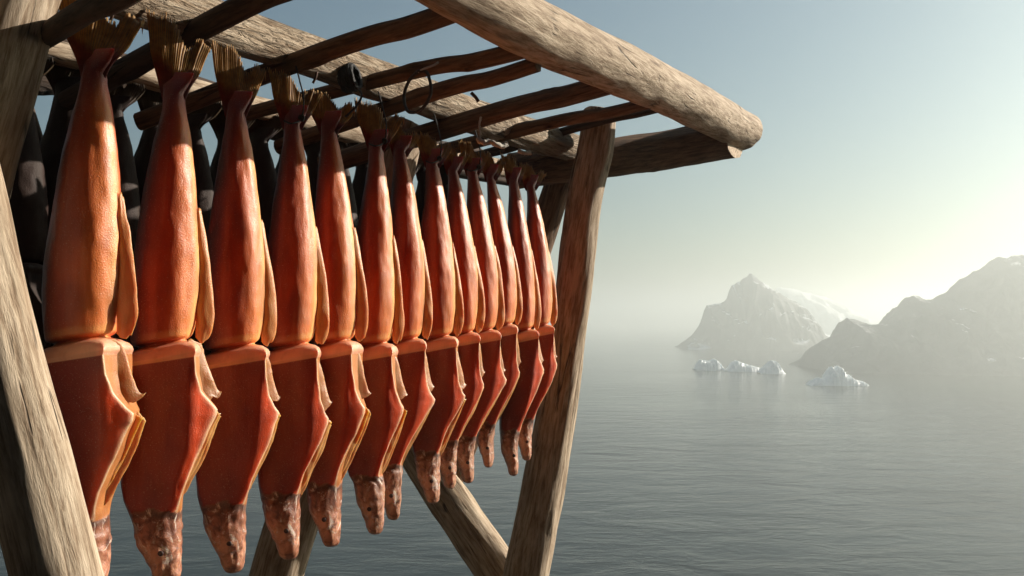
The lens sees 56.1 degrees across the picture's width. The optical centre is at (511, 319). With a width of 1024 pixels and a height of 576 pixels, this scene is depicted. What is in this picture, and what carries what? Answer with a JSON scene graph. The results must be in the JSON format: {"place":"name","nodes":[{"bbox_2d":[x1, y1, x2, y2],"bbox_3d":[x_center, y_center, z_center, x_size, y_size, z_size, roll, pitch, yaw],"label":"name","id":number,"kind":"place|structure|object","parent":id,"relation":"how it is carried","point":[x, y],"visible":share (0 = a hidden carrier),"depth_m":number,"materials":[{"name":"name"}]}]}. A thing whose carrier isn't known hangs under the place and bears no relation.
{"place":"outdoors","nodes":[
{"label":"outdoors","id":0,"kind":"place"},
{"bbox_2d":[0,323,1023,575],"bbox_3d":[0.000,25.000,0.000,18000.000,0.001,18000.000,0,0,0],"label":"water","id":1,"kind":"structure","parent":0,"point":[680,465],"depth_m":145.01,"materials":[{"name":"grey liquid"}]},
{"bbox_2d":[693,359,724,370],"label":"iceberg","id":2,"kind":"object","parent":1,"relation":"on","point":[709,365],"visible":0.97,"depth_m":473.54,"materials":[{"name":"white ice"}]},
{"bbox_2d":[725,360,760,371],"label":"iceberg","id":3,"kind":"object","parent":1,"relation":"on","point":[736,366],"visible":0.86,"depth_m":464.24,"materials":[{"name":"white ice"}]},
{"bbox_2d":[757,360,784,373],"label":"iceberg","id":4,"kind":"object","parent":1,"relation":"on","point":[771,367],"visible":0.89,"depth_m":444.49,"materials":[{"name":"white ice"}]},
{"bbox_2d":[806,365,869,385],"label":"iceberg","id":5,"kind":"object","parent":1,"relation":"on","point":[836,375],"visible":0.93,"depth_m":364.80,"materials":[{"name":"white ice"}]},
{"bbox_2d":[34,0,1023,322],"label":"sky","id":6,"kind":"structure","parent":0,"point":[885,168],"materials":[{"name":"blue"}]},
{"bbox_2d":[674,273,829,350],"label":"hill","id":7,"kind":"structure","parent":0,"point":[751,312],"depth_m":816.01,"materials":[{"name":"grey stone"}]},
{"bbox_2d":[775,287,879,335],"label":"hill","id":8,"kind":"structure","parent":0,"point":[828,314],"depth_m":1433.40,"materials":[{"name":"grey stone"}]},
{"bbox_2d":[790,255,1023,375],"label":"hill","id":9,"kind":"structure","parent":0,"point":[972,324],"depth_m":464.62,"materials":[{"name":"grey stone"}]},
{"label":"ground","id":10,"kind":"structure","parent":0,"visible":0},
{"bbox_2d":[0,0,762,575],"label":"drying rack","id":11,"kind":"object","parent":10,"relation":"on","point":[44,524],"visible":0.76,"depth_m":2.49,"materials":[{"name":"brown wood"}]},
{"bbox_2d":[9,57,55,349],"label":"hanging fish","id":12,"kind":"object","parent":11,"relation":"hanging from","point":[28,201],"visible":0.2,"depth_m":2.04},
{"bbox_2d":[39,65,117,346],"bbox_3d":[-1.010,-0.161,2.195,0.240,0.926,0.137,0,-2,-2],"label":"hanging fish","id":13,"kind":"object","parent":11,"relation":"hanging from","point":[60,79],"visible":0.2,"depth_m":2.17},
{"bbox_2d":[42,0,145,575],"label":"hanging fish","id":14,"kind":"object","parent":11,"relation":"hanging from","point":[89,299],"visible":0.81,"depth_m":1.66},
{"bbox_2d":[109,82,145,350],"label":"hanging fish","id":15,"kind":"object","parent":11,"relation":"hanging from","point":[122,98],"visible":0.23,"depth_m":2.31},
{"bbox_2d":[134,89,197,349],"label":"hanging fish","id":16,"kind":"object","parent":11,"relation":"hanging from","point":[146,100],"visible":0.09,"depth_m":2.41},
{"bbox_2d":[121,9,221,575],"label":"hanging fish","id":17,"kind":"object","parent":11,"relation":"hanging from","point":[174,383],"visible":0.94,"depth_m":1.82},
{"bbox_2d":[187,101,222,355],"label":"hanging fish","id":18,"kind":"object","parent":11,"relation":"hanging from","point":[199,119],"visible":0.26,"depth_m":2.52},
{"bbox_2d":[209,109,262,344],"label":"hanging fish","id":19,"kind":"object","parent":11,"relation":"hanging from","point":[217,122],"visible":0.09,"depth_m":2.65},
{"bbox_2d":[196,41,280,572],"bbox_3d":[-0.579,-0.026,2.040,0.172,1.123,0.139,0,0,-6],"label":"hanging fish","id":20,"kind":"object","parent":11,"relation":"hanging from","point":[245,318],"visible":0.91,"depth_m":1.99},
{"bbox_2d":[248,114,281,350],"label":"hanging fish","id":21,"kind":"object","parent":11,"relation":"hanging from","point":[262,133],"visible":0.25,"depth_m":2.74},
{"bbox_2d":[273,127,309,341],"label":"hanging fish","id":22,"kind":"object","parent":11,"relation":"hanging from","point":[279,134],"visible":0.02,"depth_m":2.88},
{"bbox_2d":[283,66,304,123],"bbox_3d":[-0.497,-0.520,2.189,0.040,0.159,0.071,0,0,-38],"label":"cord","id":23,"kind":"object","parent":11,"relation":"attached to","point":[301,117],"visible":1,"depth_m":2.18,"materials":[{"name":"black fabric"}]},
{"bbox_2d":[258,67,331,559],"bbox_3d":[-0.495,-0.014,2.193,0.164,1.115,0.140,0,-1,-3],"label":"hanging fish","id":24,"kind":"object","parent":11,"relation":"hanging from","point":[302,404],"visible":0.83,"depth_m":2.14},
{"bbox_2d":[304,134,339,343],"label":"hanging fish","id":25,"kind":"object","parent":11,"relation":"hanging from","point":[312,151],"visible":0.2,"depth_m":2.97},
{"bbox_2d":[304,89,370,546],"bbox_3d":[-0.425,-0.004,2.330,0.163,1.107,0.138,-1,0,11],"label":"hanging fish","id":26,"kind":"object","parent":11,"relation":"hanging from","point":[347,412],"visible":0.91,"depth_m":2.29},
{"bbox_2d":[338,141,360,227],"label":"hanging fish","id":27,"kind":"object","parent":11,"relation":"hanging from","point":[342,145],"visible":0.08,"depth_m":3.10},
{"bbox_2d":[337,62,362,117],"bbox_3d":[-0.401,-0.568,2.372,0.064,0.159,0.151,0,0,-9],"label":"rope lashing","id":28,"kind":"object","parent":11,"relation":"attached to","point":[349,78],"visible":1,"depth_m":2.39,"materials":[{"name":"black fabric"}]},
{"bbox_2d":[347,143,367,218],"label":"hanging fish","id":29,"kind":"object","parent":11,"relation":"hanging from","point":[358,183],"visible":0.05,"depth_m":3.19},
{"bbox_2d":[348,97,407,534],"bbox_3d":[-0.347,-0.008,2.487,0.153,1.125,0.139,0,0,7],"label":"hanging fish","id":30,"kind":"object","parent":11,"relation":"hanging from","point":[380,363],"visible":0.87,"depth_m":2.44},
{"bbox_2d":[368,91,387,146],"bbox_3d":[-0.347,-0.521,2.477,0.042,0.157,0.069,0,0,-35],"label":"cord","id":31,"kind":"object","parent":11,"relation":"attached to","point":[384,141],"visible":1,"depth_m":2.47,"materials":[{"name":"black fabric"}]},
{"bbox_2d":[383,125,434,519],"bbox_3d":[-0.289,0.002,2.629,0.166,1.091,0.140,1,0,-1],"label":"hanging fish","id":32,"kind":"object","parent":11,"relation":"hanging from","point":[417,401],"visible":0.76,"depth_m":2.58},
{"bbox_2d":[402,69,432,113],"bbox_3d":[-0.242,-0.565,2.395,0.022,0.106,0.136,0,0,-37],"label":"rope loop","id":33,"kind":"object","parent":11,"relation":"hanging from","point":[411,77],"visible":1,"depth_m":2.37,"materials":[{"name":"black fabric"}]},
{"bbox_2d":[418,62,438,72],"bbox_3d":[-0.206,-0.623,2.361,0.054,0.026,0.013,0,0,11],"label":"rope end","id":34,"kind":"object","parent":33,"relation":"on","point":[430,66],"visible":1,"depth_m":2.35,"materials":[{"name":"brown fabric"}]},
{"bbox_2d":[413,163,421,216],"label":"hanging fish","id":35,"kind":"object","parent":11,"relation":"hanging from","point":[418,166],"visible":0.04,"depth_m":3.48},
{"bbox_2d":[415,163,425,228],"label":"hanging fish","id":36,"kind":"object","parent":11,"relation":"hanging from","point":[421,180],"visible":0.09,"depth_m":3.55},
{"bbox_2d":[425,114,442,163],"bbox_3d":[-0.225,-0.521,2.748,0.043,0.156,0.067,0,0,-33],"label":"cord","id":37,"kind":"object","parent":11,"relation":"attached to","point":[439,158],"visible":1,"depth_m":2.74,"materials":[{"name":"black fabric"}]},
{"bbox_2d":[412,131,465,503],"bbox_3d":[-0.211,-0.005,2.762,0.155,1.067,0.140,-1,1,3],"label":"hanging fish","id":38,"kind":"object","parent":11,"relation":"hanging from","point":[429,444],"visible":0.91,"depth_m":2.71},
{"bbox_2d":[439,165,447,205],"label":"hanging fish","id":39,"kind":"object","parent":11,"relation":"hanging from","point":[444,176],"visible":0.09,"depth_m":3.66},
{"bbox_2d":[439,142,484,488],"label":"hanging fish","id":40,"kind":"object","parent":11,"relation":"hanging from","point":[469,352],"visible":0.68,"depth_m":2.85},
{"bbox_2d":[466,130,480,171],"bbox_3d":[-0.121,-0.537,2.999,0.043,0.155,0.066,0,0,-31],"label":"cord","id":41,"kind":"object","parent":11,"relation":"attached to","point":[478,166],"visible":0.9,"depth_m":2.99,"materials":[{"name":"black fabric"}]},
{"bbox_2d":[478,117,481,143],"bbox_3d":[-0.087,-0.517,2.620,0.011,0.075,0.007,0,0,0],"label":"twine","id":42,"kind":"object","parent":11,"relation":"hanging from","point":[479,123],"visible":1,"depth_m":2.62,"materials":[{"name":"brown fabric"}]},
{"bbox_2d":[456,141,505,482],"bbox_3d":[-0.102,-0.024,3.017,0.170,1.076,0.138,0,1,0],"label":"hanging fish","id":43,"kind":"object","parent":11,"relation":"hanging from","point":[494,379],"visible":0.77,"depth_m":2.97},
{"bbox_2d":[476,137,507,148],"bbox_3d":[-0.051,-0.485,2.626,0.095,0.030,0.030,0,0,-22],"label":"twine","id":44,"kind":"object","parent":11,"relation":"attached to","point":[492,143],"visible":1,"depth_m":2.61,"materials":[{"name":"fabric"}]},
{"bbox_2d":[476,152,522,467],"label":"hanging fish","id":45,"kind":"object","parent":11,"relation":"hanging from","point":[492,169],"visible":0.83,"depth_m":3.09},
{"bbox_2d":[499,152,543,475],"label":"hanging fish","id":46,"kind":"object","parent":11,"relation":"hanging from","point":[531,370],"visible":0.82,"depth_m":3.19},
{"bbox_2d":[518,149,531,154],"bbox_3d":[0.042,-0.554,3.166,0.048,0.023,0.024,0,0,-13],"label":"twine","id":47,"kind":"object","parent":11,"relation":"attached to","point":[522,152],"visible":1,"depth_m":3.16,"materials":[{"name":"brown fabric"}]},
{"bbox_2d":[518,162,557,460],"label":"hanging fish","id":48,"kind":"object","parent":11,"relation":"hanging from","point":[532,179],"visible":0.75,"depth_m":3.32}
]}

